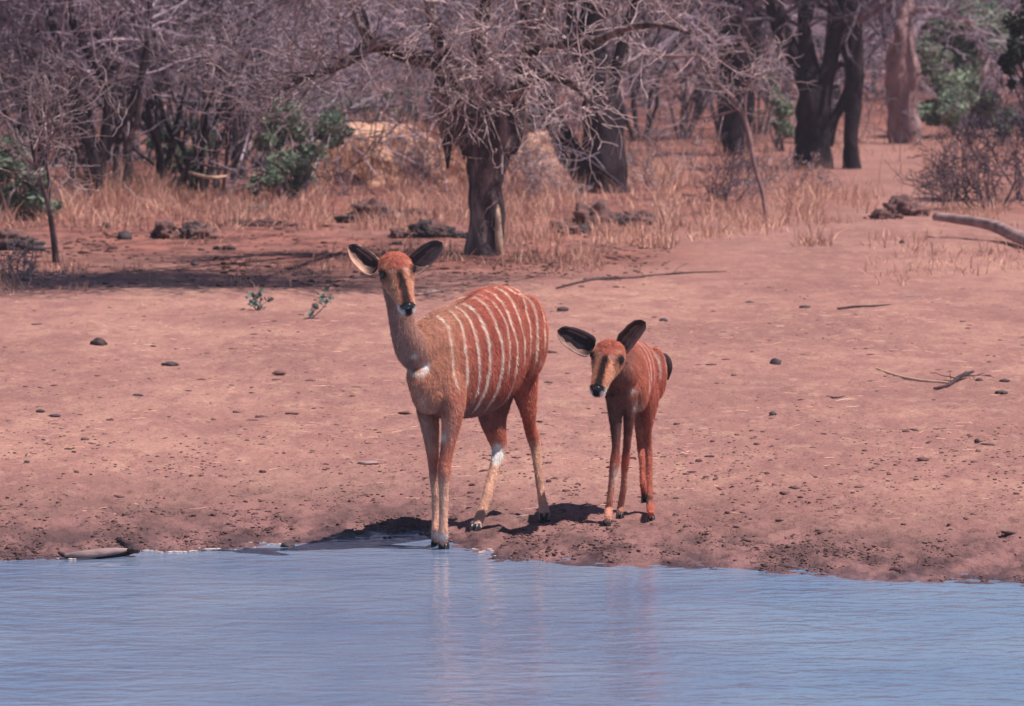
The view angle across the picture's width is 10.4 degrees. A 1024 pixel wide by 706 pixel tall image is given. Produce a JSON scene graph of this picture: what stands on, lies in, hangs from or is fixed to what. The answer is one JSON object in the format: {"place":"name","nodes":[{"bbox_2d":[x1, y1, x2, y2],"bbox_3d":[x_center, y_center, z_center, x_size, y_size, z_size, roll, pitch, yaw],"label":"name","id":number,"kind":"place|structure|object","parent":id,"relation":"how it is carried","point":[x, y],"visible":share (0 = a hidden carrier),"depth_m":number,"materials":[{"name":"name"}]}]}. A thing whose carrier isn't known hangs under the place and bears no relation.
{"place":"outdoors","nodes":[
{"label":"outdoors","id":0,"kind":"place"},
{"bbox_2d":[0,1,1023,586],"bbox_3d":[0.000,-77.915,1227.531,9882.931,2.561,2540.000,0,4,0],"label":"ground","id":1,"kind":"structure","parent":0,"point":[826,279],"depth_m":28.08,"materials":[{"name":"soil"}]},
{"bbox_2d":[0,227,47,250],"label":"clod heap","id":2,"kind":"object","parent":1,"relation":"on","point":[8,235],"visible":0.86,"depth_m":41.55,"materials":[{"name":"soil"}]},
{"bbox_2d":[0,239,73,279],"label":"dry shrub","id":3,"kind":"object","parent":1,"relation":"on","point":[26,262],"visible":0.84,"depth_m":37.44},
{"bbox_2d":[0,99,84,220],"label":"green shrub","id":4,"kind":"object","parent":1,"relation":"on","point":[32,198],"visible":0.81,"depth_m":46.63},
{"bbox_2d":[0,75,87,138],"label":"green shrub","id":5,"kind":"object","parent":1,"relation":"on","point":[14,112],"visible":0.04,"depth_m":69.09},
{"bbox_2d":[0,2,144,262],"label":"young sapling","id":6,"kind":"object","parent":1,"relation":"on","point":[44,194],"visible":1,"depth_m":39.69,"materials":[{"name":"brown plant"}]},
{"bbox_2d":[90,337,107,345],"bbox_3d":[-2.297,-0.062,31.100,0.095,0.053,0.095,2,4,33],"label":"stone","id":7,"kind":"object","parent":1,"relation":"on","point":[97,341],"visible":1,"depth_m":31.06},
{"bbox_2d":[116,230,131,239],"bbox_3d":[-3.002,-0.909,43.367,0.126,0.082,0.124,2,4,33],"label":"stone","id":8,"kind":"object","parent":1,"relation":"on","point":[124,235],"visible":1,"depth_m":43.33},
{"bbox_2d":[0,0,294,193],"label":"bare bush","id":9,"kind":"object","parent":1,"relation":"on","point":[80,147],"visible":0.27,"depth_m":52.06,"materials":[{"name":"grey plant"}]},
{"bbox_2d":[0,2,302,166],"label":"bare bush","id":10,"kind":"object","parent":1,"relation":"on","point":[16,82],"visible":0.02,"depth_m":60.48,"materials":[{"name":"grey plant"}]},
{"bbox_2d":[0,0,307,200],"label":"dark tree","id":11,"kind":"object","parent":1,"relation":"on","point":[94,155],"visible":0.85,"depth_m":49.90,"materials":[{"name":"brown plant"}]},
{"bbox_2d":[0,0,308,192],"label":"dark tree","id":12,"kind":"object","parent":1,"relation":"on","point":[127,145],"visible":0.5,"depth_m":51.44,"materials":[{"name":"grey plant"}]},
{"bbox_2d":[149,219,178,238],"bbox_3d":[-2.706,-0.963,43.619,0.226,0.157,0.287,2,4,23],"label":"clod heap","id":13,"kind":"object","parent":1,"relation":"on","point":[163,229],"visible":1,"depth_m":43.56,"materials":[{"name":"soil"}]},
{"bbox_2d":[97,0,251,125],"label":"bare bush","id":14,"kind":"object","parent":1,"relation":"on","point":[216,92],"visible":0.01,"depth_m":79.43,"materials":[{"name":"grey plant"}]},
{"bbox_2d":[93,62,268,160],"bbox_3d":[-3.585,-2.737,62.785,1.364,1.230,2.453,4,5,44],"label":"green shrub","id":15,"kind":"object","parent":1,"relation":"on","point":[147,153],"visible":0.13,"depth_m":62.63,"materials":[{"name":"green plant"}]},
{"bbox_2d":[178,221,219,239],"bbox_3d":[-2.434,-0.953,43.495,0.332,0.153,0.330,0,4,0],"label":"clod heap","id":16,"kind":"object","parent":1,"relation":"on","point":[193,229],"visible":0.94,"depth_m":43.41,"materials":[{"name":"soil"}]},
{"bbox_2d":[144,85,255,185],"bbox_3d":[-2.966,-2.101,53.437,1.084,1.187,1.082,0,4,0],"label":"green shrub","id":17,"kind":"object","parent":1,"relation":"on","point":[189,151],"visible":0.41,"depth_m":53.41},
{"bbox_2d":[0,0,399,192],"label":"bare bush","id":18,"kind":"object","parent":1,"relation":"on","point":[201,154],"visible":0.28,"depth_m":52.76,"materials":[{"name":"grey plant"}]},
{"bbox_2d":[1,0,402,168],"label":"bare bush","id":19,"kind":"object","parent":1,"relation":"on","point":[136,82],"visible":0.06,"depth_m":60.40,"materials":[{"name":"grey plant"}]},
{"bbox_2d":[188,171,226,178],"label":"fallen branch","id":20,"kind":"object","parent":1,"relation":"on","point":[206,176],"visible":0.98,"depth_m":49.73,"materials":[{"name":"brown wood"}]},
{"bbox_2d":[10,1,418,159],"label":"bare bush","id":21,"kind":"object","parent":1,"relation":"on","point":[179,132],"visible":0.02,"depth_m":66.09,"materials":[{"name":"grey plant"}]},
{"bbox_2d":[197,244,235,250],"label":"clod heap","id":22,"kind":"object","parent":1,"relation":"on","point":[228,247],"visible":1,"depth_m":41.49,"materials":[{"name":"soil"}]},
{"bbox_2d":[6,0,456,198],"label":"bare bush","id":23,"kind":"object","parent":1,"relation":"on","point":[161,159],"visible":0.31,"depth_m":52.19,"materials":[{"name":"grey plant"}]},
{"bbox_2d":[1,1,471,161],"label":"bare bush","id":24,"kind":"object","parent":1,"relation":"on","point":[345,97],"visible":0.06,"depth_m":62.35,"materials":[{"name":"grey plant"}]},
{"bbox_2d":[0,0,473,190],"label":"bare bush","id":25,"kind":"object","parent":1,"relation":"on","point":[116,149],"visible":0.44,"depth_m":51.88,"materials":[{"name":"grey plant"}]},
{"bbox_2d":[220,218,297,226],"bbox_3d":[-2.052,-1.058,45.461,0.660,0.086,0.200,0,4,0],"label":"clod heap","id":26,"kind":"object","parent":1,"relation":"on","point":[260,222],"visible":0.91,"depth_m":45.42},
{"bbox_2d":[245,287,273,309],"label":"seedling","id":27,"kind":"object","parent":1,"relation":"on","point":[255,303],"visible":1,"depth_m":34.30,"materials":[{"name":"green plant"}]},
{"bbox_2d":[93,0,432,179],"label":"dark tree","id":28,"kind":"object","parent":1,"relation":"on","point":[236,161],"visible":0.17,"depth_m":56.68,"materials":[{"name":"grey plant"}]},
{"bbox_2d":[0,0,551,195],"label":"bare bush","id":29,"kind":"object","parent":1,"relation":"on","point":[96,36],"visible":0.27,"depth_m":52.00,"materials":[{"name":"grey plant"}]},
{"bbox_2d":[0,0,577,166],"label":"bare bush","id":30,"kind":"object","parent":1,"relation":"on","point":[407,34],"visible":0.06,"depth_m":62.49,"materials":[{"name":"grey plant"}]},
{"bbox_2d":[230,57,369,202],"bbox_3d":[-2.031,-1.932,50.441,0.952,1.502,1.922,2,4,34],"label":"green shrub","id":31,"kind":"object","parent":1,"relation":"on","point":[270,175],"visible":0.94,"depth_m":50.58,"materials":[{"name":"plant"}]},
{"bbox_2d":[106,0,508,168],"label":"bare bush","id":32,"kind":"object","parent":1,"relation":"on","point":[259,161],"visible":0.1,"depth_m":60.36,"materials":[{"name":"grey plant"}]},
{"bbox_2d":[304,287,333,318],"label":"seedling","id":33,"kind":"object","parent":1,"relation":"on","point":[316,306],"visible":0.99,"depth_m":33.35,"materials":[{"name":"green plant"}]},
{"bbox_2d":[0,224,670,287],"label":"leaf litter","id":34,"kind":"object","parent":1,"relation":"on","point":[224,266],"visible":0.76,"depth_m":39.97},
{"bbox_2d":[164,0,519,115],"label":"bare bush","id":35,"kind":"object","parent":1,"relation":"on","point":[327,44],"visible":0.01,"depth_m":83.41,"materials":[{"name":"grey plant"}]},
{"bbox_2d":[31,0,660,198],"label":"bare bush","id":36,"kind":"object","parent":1,"relation":"on","point":[216,182],"visible":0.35,"depth_m":52.47,"materials":[{"name":"grey plant"}]},
{"bbox_2d":[76,0,617,141],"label":"bare bush","id":37,"kind":"object","parent":1,"relation":"on","point":[356,34],"visible":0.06,"depth_m":70.18,"materials":[{"name":"grey plant"}]},
{"bbox_2d":[99,0,612,134],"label":"bare bush","id":38,"kind":"object","parent":1,"relation":"on","point":[433,49],"visible":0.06,"depth_m":74.33,"materials":[{"name":"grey plant"}]},
{"bbox_2d":[294,62,422,124],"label":"tree branches","id":39,"kind":"object","parent":1,"relation":"on","point":[387,97],"visible":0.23,"depth_m":64.77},
{"bbox_2d":[180,1,537,116],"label":"bare bush","id":40,"kind":"object","parent":1,"relation":"on","point":[382,62],"visible":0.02,"depth_m":81.63,"materials":[{"name":"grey plant"}]},
{"bbox_2d":[213,0,517,114],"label":"bare bush","id":41,"kind":"object","parent":1,"relation":"on","point":[427,100],"visible":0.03,"depth_m":82.96,"materials":[{"name":"grey plant"}]},
{"bbox_2d":[332,197,409,222],"bbox_3d":[-1.143,-1.173,46.221,0.682,0.233,0.338,0,4,0],"label":"clod heap","id":42,"kind":"object","parent":1,"relation":"on","point":[363,205],"visible":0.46,"depth_m":46.13,"materials":[{"name":"soil"}]},
{"bbox_2d":[292,108,462,185],"bbox_3d":[-1.256,-1.751,55.163,1.837,1.436,1.650,0,4,0],"label":"earth mound","id":43,"kind":"object","parent":1,"relation":"on","point":[362,170],"visible":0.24,"depth_m":54.73,"materials":[{"name":"brown soil"}]},
{"bbox_2d":[336,87,419,123],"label":"green shrub","id":44,"kind":"object","parent":1,"relation":"on","point":[408,111],"visible":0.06,"depth_m":71.59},
{"bbox_2d":[213,0,566,121],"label":"bare bush","id":45,"kind":"object","parent":1,"relation":"on","point":[446,6],"visible":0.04,"depth_m":78.13,"materials":[{"name":"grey plant"}]},
{"bbox_2d":[0,0,785,255],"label":"bare tree","id":46,"kind":"object","parent":1,"relation":"on","point":[482,125],"visible":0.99,"depth_m":40.04,"materials":[{"name":"brown plant"}]},
{"bbox_2d":[383,131,457,191],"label":"dry shrub","id":47,"kind":"object","parent":1,"relation":"on","point":[403,161],"visible":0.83,"depth_m":53.07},
{"bbox_2d":[387,217,467,238],"bbox_3d":[-0.586,-0.966,43.449,0.774,0.180,0.326,0,4,7],"label":"clod heap","id":48,"kind":"object","parent":1,"relation":"on","point":[425,228],"visible":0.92,"depth_m":43.37,"materials":[{"name":"soil"}]},
{"bbox_2d":[413,289,444,295],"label":"fallen branch","id":49,"kind":"object","parent":1,"relation":"on","point":[429,292],"visible":0.91,"depth_m":35.91,"materials":[{"name":"grey wood"}]},
{"bbox_2d":[348,240,549,548],"bbox_3d":[-0.205,0.148,22.328,0.349,1.241,1.364,2,4,29],"label":"antelope","id":50,"kind":"object","parent":1,"relation":"on","point":[481,353],"visible":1,"depth_m":22.16},
{"bbox_2d":[417,124,510,182],"bbox_3d":[-0.599,-1.775,55.455,1.047,1.169,1.180,4,5,43],"label":"earth mound","id":51,"kind":"object","parent":1,"relation":"on","point":[463,163],"visible":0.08,"depth_m":55.05,"materials":[{"name":"brown soil"}]},
{"bbox_2d":[314,0,649,110],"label":"bare bush","id":52,"kind":"object","parent":1,"relation":"on","point":[507,40],"visible":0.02,"depth_m":88.64,"materials":[{"name":"grey plant"}]},
{"bbox_2d":[313,0,656,132],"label":"bare bush","id":53,"kind":"object","parent":1,"relation":"on","point":[420,72],"visible":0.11,"depth_m":73.89,"materials":[{"name":"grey plant"}]},
{"bbox_2d":[0,285,1021,521],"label":"straw bits","id":54,"kind":"object","parent":1,"relation":"on","point":[553,413],"visible":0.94,"depth_m":28.07,"materials":[{"name":"beige plant"}]},
{"bbox_2d":[0,283,1023,560],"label":"pebbles","id":55,"kind":"object","parent":1,"relation":"on","point":[474,421],"visible":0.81,"depth_m":26.77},
{"bbox_2d":[0,427,1023,582],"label":"mud clods","id":56,"kind":"object","parent":1,"relation":"on","point":[17,553],"visible":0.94,"depth_m":22.57,"materials":[{"name":"soil"}]},
{"bbox_2d":[373,0,684,115],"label":"bare bush","id":57,"kind":"object","parent":1,"relation":"on","point":[573,58],"visible":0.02,"depth_m":83.81,"materials":[{"name":"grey plant"}]},
{"bbox_2d":[505,128,567,175],"bbox_3d":[0.283,-1.832,57.931,0.871,0.981,0.802,3,5,39],"label":"earth mound","id":58,"kind":"object","parent":1,"relation":"on","point":[549,146],"visible":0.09,"depth_m":57.69,"materials":[{"name":"brown soil"}]},
{"bbox_2d":[367,0,709,124],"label":"bare bush","id":59,"kind":"object","parent":1,"relation":"on","point":[549,59],"visible":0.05,"depth_m":80.85,"materials":[{"name":"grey plant"}]},
{"bbox_2d":[322,0,775,132],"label":"bare bush","id":60,"kind":"object","parent":1,"relation":"on","point":[529,116],"visible":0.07,"depth_m":76.13,"materials":[{"name":"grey plant"}]},
{"bbox_2d":[508,124,596,202],"bbox_3d":[0.309,-1.623,51.048,0.954,0.915,1.139,0,4,0],"label":"dry shrub","id":61,"kind":"object","parent":1,"relation":"on","point":[530,172],"visible":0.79,"depth_m":51.11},
{"bbox_2d":[547,220,592,233],"bbox_3d":[0.450,-0.990,44.254,0.392,0.120,0.280,0,4,0],"label":"clod heap","id":62,"kind":"object","parent":1,"relation":"on","point":[572,228],"visible":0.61,"depth_m":44.22,"materials":[{"name":"soil"}]},
{"bbox_2d":[519,0,669,193],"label":"bare tree","id":63,"kind":"object","parent":1,"relation":"on","point":[607,160],"visible":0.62,"depth_m":52.62,"materials":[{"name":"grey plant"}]},
{"bbox_2d":[564,198,658,225],"bbox_3d":[0.826,-1.149,45.875,0.803,0.242,0.528,0,4,0],"label":"clod heap","id":64,"kind":"object","parent":1,"relation":"on","point":[583,213],"visible":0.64,"depth_m":45.75,"materials":[{"name":"soil"}]},
{"bbox_2d":[557,319,672,526],"bbox_3d":[0.458,0.269,22.673,0.322,0.843,0.937,1,4,20],"label":"antelope","id":65,"kind":"object","parent":1,"relation":"on","point":[631,373],"visible":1,"depth_m":22.61},
{"bbox_2d":[412,0,835,141],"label":"bare bush","id":66,"kind":"object","parent":1,"relation":"on","point":[634,113],"visible":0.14,"depth_m":70.73,"materials":[{"name":"grey plant"}]},
{"bbox_2d":[574,97,708,191],"bbox_3d":[1.274,-1.674,53.316,1.514,1.524,1.103,0,4,0],"label":"dry shrub","id":67,"kind":"object","parent":1,"relation":"on","point":[648,160],"visible":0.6,"depth_m":53.31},
{"bbox_2d":[556,263,726,288],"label":"fallen branch","id":68,"kind":"object","parent":1,"relation":"on","point":[607,278],"visible":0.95,"depth_m":37.58,"materials":[{"name":"brown wood"}]},
{"bbox_2d":[379,0,921,136],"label":"bare bush","id":69,"kind":"object","parent":1,"relation":"on","point":[610,46],"visible":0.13,"depth_m":74.44,"materials":[{"name":"grey plant"}]},
{"bbox_2d":[546,1,785,108],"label":"bare bush","id":70,"kind":"object","parent":1,"relation":"on","point":[642,90],"visible":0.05,"depth_m":91.20,"materials":[{"name":"grey plant"}]},
{"bbox_2d":[571,0,770,101],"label":"bare bush","id":71,"kind":"object","parent":1,"relation":"on","point":[663,51],"visible":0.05,"depth_m":97.02,"materials":[{"name":"grey plant"}]},
{"bbox_2d":[451,0,934,141],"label":"bare bush","id":72,"kind":"object","parent":1,"relation":"on","point":[700,110],"visible":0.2,"depth_m":71.67,"materials":[{"name":"grey plant"}]},
{"bbox_2d":[582,0,818,215],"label":"dead sapling","id":73,"kind":"object","parent":1,"relation":"on","point":[740,109],"visible":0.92,"depth_m":47.48,"materials":[{"name":"wood"}]},
{"bbox_2d":[500,0,931,140],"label":"bare bush","id":74,"kind":"object","parent":1,"relation":"on","point":[718,122],"visible":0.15,"depth_m":71.79,"materials":[{"name":"grey plant"}]},
{"bbox_2d":[677,129,772,201],"bbox_3d":[1.946,-1.547,50.899,0.890,0.985,1.146,1,4,9],"label":"dry shrub","id":75,"kind":"object","parent":1,"relation":"on","point":[739,165],"visible":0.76,"depth_m":50.94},
{"bbox_2d":[568,0,937,155],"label":"dark tree","id":76,"kind":"object","parent":1,"relation":"on","point":[732,124],"visible":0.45,"depth_m":64.64,"materials":[{"name":"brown plant"}]},
{"bbox_2d":[754,43,796,151],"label":"green shrub","id":77,"kind":"object","parent":1,"relation":"on","point":[783,127],"visible":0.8,"depth_m":66.13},
{"bbox_2d":[548,0,1018,134],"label":"bare bush","id":78,"kind":"object","parent":1,"relation":"on","point":[769,119],"visible":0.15,"depth_m":74.50,"materials":[{"name":"grey plant"}]},
{"bbox_2d":[550,0,1017,121],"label":"bare bush","id":79,"kind":"object","parent":1,"relation":"on","point":[697,91],"visible":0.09,"depth_m":81.33,"materials":[{"name":"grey plant"}]},
{"bbox_2d":[559,0,1022,112],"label":"bare bush","id":80,"kind":"object","parent":1,"relation":"on","point":[764,100],"visible":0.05,"depth_m":87.27,"materials":[{"name":"grey plant"}]},
{"bbox_2d":[742,145,840,195],"bbox_3d":[2.617,-1.647,52.412,0.957,0.613,0.811,0,4,0],"label":"dry shrub","id":81,"kind":"object","parent":1,"relation":"on","point":[788,169],"visible":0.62,"depth_m":52.44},
{"bbox_2d":[673,0,932,94],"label":"bare bush","id":82,"kind":"object","parent":1,"relation":"on","point":[882,91],"visible":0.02,"depth_m":101.99,"materials":[{"name":"grey plant"}]},
{"bbox_2d":[670,0,945,168],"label":"dark tree","id":83,"kind":"object","parent":1,"relation":"on","point":[816,126],"visible":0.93,"depth_m":59.03,"materials":[{"name":"brown plant"}]},
{"bbox_2d":[681,0,972,97],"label":"bare bush","id":84,"kind":"object","parent":1,"relation":"on","point":[866,60],"visible":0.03,"depth_m":99.17,"materials":[{"name":"grey plant"}]},
{"bbox_2d":[686,0,1020,98],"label":"bare bush","id":85,"kind":"object","parent":1,"relation":"on","point":[868,62],"visible":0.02,"depth_m":98.24,"materials":[{"name":"grey plant"}]},
{"bbox_2d":[719,0,1000,91],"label":"bare bush","id":86,"kind":"object","parent":1,"relation":"on","point":[923,90],"depth_m":104.70,"materials":[{"name":"grey plant"}]},
{"bbox_2d":[837,304,890,309],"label":"fallen branch","id":87,"kind":"object","parent":1,"relation":"on","point":[854,306],"visible":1,"depth_m":34.18,"materials":[{"name":"brown wood"}]},
{"bbox_2d":[863,208,903,218],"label":"clod heap","id":88,"kind":"object","parent":1,"relation":"on","point":[884,213],"visible":0.98,"depth_m":46.56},
{"bbox_2d":[760,0,1022,114],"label":"bare bush","id":89,"kind":"object","parent":1,"relation":"on","point":[835,87],"visible":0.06,"depth_m":83.22,"materials":[{"name":"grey plant"}]},
{"bbox_2d":[767,0,1019,107],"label":"bare bush","id":90,"kind":"object","parent":1,"relation":"on","point":[917,38],"visible":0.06,"depth_m":94.31,"materials":[{"name":"grey plant"}]},
{"bbox_2d":[766,0,1023,143],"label":"pale tree","id":91,"kind":"object","parent":1,"relation":"on","point":[903,75],"visible":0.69,"depth_m":69.72,"materials":[{"name":"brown plant"}]},
{"bbox_2d":[882,194,931,216],"bbox_3d":[3.330,-1.250,47.367,0.424,0.194,0.357,-2,4,-31],"label":"clod heap","id":92,"kind":"object","parent":1,"relation":"on","point":[904,204],"visible":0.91,"depth_m":47.29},
{"bbox_2d":[876,367,948,383],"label":"fallen branch","id":93,"kind":"object","parent":1,"relation":"on","point":[920,380],"visible":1,"depth_m":28.68,"materials":[{"name":"brown wood"}]},
{"bbox_2d":[866,1,1016,99],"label":"bare bush","id":94,"kind":"object","parent":1,"relation":"on","point":[930,75],"visible":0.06,"depth_m":97.97,"materials":[{"name":"grey plant"}]},
{"bbox_2d":[864,0,1023,101],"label":"bare bush","id":95,"kind":"object","parent":1,"relation":"on","point":[960,65],"visible":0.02,"depth_m":98.27,"materials":[{"name":"grey plant"}]},
{"bbox_2d":[878,0,1023,109],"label":"bare bush","id":96,"kind":"object","parent":1,"relation":"on","point":[989,79],"visible":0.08,"depth_m":85.38,"materials":[{"name":"grey plant"}]},
{"bbox_2d":[884,94,1023,210],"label":"dark shrub","id":97,"kind":"object","parent":1,"relation":"on","point":[956,183],"visible":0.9,"depth_m":48.73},
{"bbox_2d":[907,135,1003,201],"bbox_3d":[4.021,-1.550,50.717,0.891,0.904,0.834,0,4,0],"label":"dark shrub","id":98,"kind":"object","parent":1,"relation":"on","point":[922,177],"visible":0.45,"depth_m":50.72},
{"bbox_2d":[933,370,994,388],"bbox_3d":[2.227,0.130,28.577,0.268,0.084,0.798,2,4,32],"label":"root piece","id":99,"kind":"object","parent":1,"relation":"on","point":[960,376],"visible":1,"depth_m":28.62,"materials":[{"name":"brown wood"}]},
{"bbox_2d":[905,65,1023,200],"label":"dark shrub","id":100,"kind":"object","parent":1,"relation":"on","point":[998,127],"visible":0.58,"depth_m":50.61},
{"bbox_2d":[915,0,1023,136],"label":"green tree","id":101,"kind":"object","parent":1,"relation":"on","point":[929,114],"visible":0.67,"depth_m":72.46,"materials":[{"name":"plant"}]},
{"bbox_2d":[932,212,1023,245],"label":"fallen log","id":102,"kind":"object","parent":1,"relation":"on","point":[1001,229],"visible":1,"depth_m":42.90,"materials":[{"name":"grey wood"}]},
{"bbox_2d":[962,0,1023,141],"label":"dark tree","id":103,"kind":"object","parent":1,"relation":"on","point":[1010,59],"visible":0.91,"depth_m":50.35,"materials":[{"name":"green plant"}]},
{"bbox_2d":[0,530,1023,705],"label":"water","id":104,"kind":"structure","parent":0,"point":[412,618],"depth_m":19.21,"materials":[{"name":"liquid"}]},
{"bbox_2d":[58,537,139,558],"bbox_3d":[-1.586,0.766,21.767,0.187,0.077,0.344,3,5,41],"label":"driftwood","id":105,"kind":"object","parent":104,"relation":"on","point":[129,548],"visible":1,"depth_m":21.75,"materials":[{"name":"grey wood"}]},
{"bbox_2d":[56,542,495,558],"bbox_3d":[-0.905,0.777,22.047,1.726,0.006,0.664,0,4,0],"label":"foam","id":106,"kind":"object","parent":104,"relation":"on","point":[490,549],"visible":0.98,"depth_m":22.04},
{"bbox_2d":[0,114,1023,249],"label":"dry grass","id":107,"kind":"structure","parent":0,"point":[155,195],"depth_m":48.36,"materials":[{"name":"plant"}]},
{"bbox_2d":[0,201,1023,295],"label":"short grass","id":108,"kind":"structure","parent":0,"point":[526,257],"depth_m":39.39,"materials":[{"name":"plant"}]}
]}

